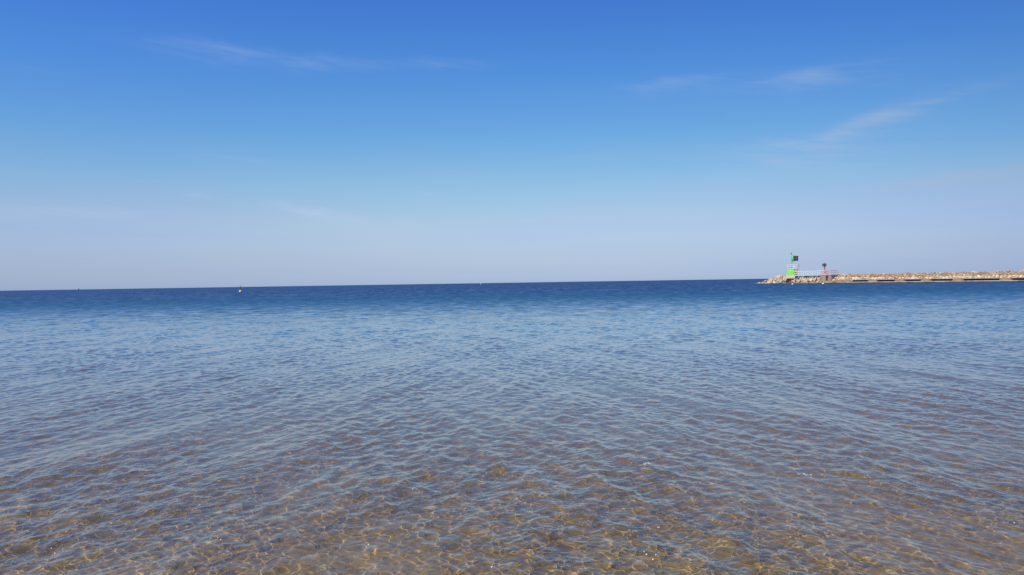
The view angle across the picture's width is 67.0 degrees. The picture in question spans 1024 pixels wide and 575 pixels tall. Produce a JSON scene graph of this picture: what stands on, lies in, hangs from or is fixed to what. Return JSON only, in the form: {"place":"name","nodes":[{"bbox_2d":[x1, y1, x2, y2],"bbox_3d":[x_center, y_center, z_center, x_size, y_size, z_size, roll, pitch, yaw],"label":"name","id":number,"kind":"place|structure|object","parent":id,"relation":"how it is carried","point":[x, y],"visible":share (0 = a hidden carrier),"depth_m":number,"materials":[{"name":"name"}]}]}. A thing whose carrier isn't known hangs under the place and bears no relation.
{"place":"outdoors","nodes":[
{"label":"outdoors","id":0,"kind":"place"},
{"bbox_2d":[0,279,1023,574],"bbox_3d":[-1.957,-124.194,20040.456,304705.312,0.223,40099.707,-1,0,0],"label":"sea","id":1,"kind":"structure","parent":0,"point":[516,427],"depth_m":8.95,"materials":[{"name":"liquid"}]},
{"bbox_2d":[0,0,1023,290],"label":"sky","id":2,"kind":"structure","parent":0,"point":[144,143],"materials":[{"name":"blue"}]},
{"bbox_3d":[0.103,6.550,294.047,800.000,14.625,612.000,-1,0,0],"label":"seabed","id":3,"kind":"structure","parent":0,"visible":0},
{"bbox_2d":[779,271,1023,282],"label":"rubble","id":4,"kind":"object","parent":3,"relation":"on","point":[787,281],"visible":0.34,"depth_m":207.13,"materials":[{"name":"beige stone"}]},
{"bbox_2d":[786,253,797,282],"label":"harbor beacon","id":5,"kind":"object","parent":4,"relation":"on","point":[790,274],"visible":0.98,"depth_m":236.24,"materials":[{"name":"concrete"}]},
{"bbox_2d":[821,270,837,280],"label":"bridge abutment","id":6,"kind":"object","parent":4,"relation":"on","point":[828,277],"visible":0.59,"depth_m":224.51,"materials":[{"name":"concrete"}]},
{"bbox_2d":[794,271,822,276],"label":"footbridge","id":7,"kind":"object","parent":6,"relation":"on","point":[798,273],"visible":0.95,"depth_m":232.62,"materials":[{"name":"white paint"}]},
{"bbox_2d":[822,262,826,274],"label":"harbor beacon","id":8,"kind":"object","parent":6,"relation":"on","point":[824,264],"visible":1,"depth_m":226.04,"materials":[{"name":"red paint"}]},
{"bbox_2d":[781,277,1023,283],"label":"quay","id":9,"kind":"structure","parent":4,"relation":"on","point":[955,280],"depth_m":197.99,"materials":[{"name":"concrete"}]}
]}

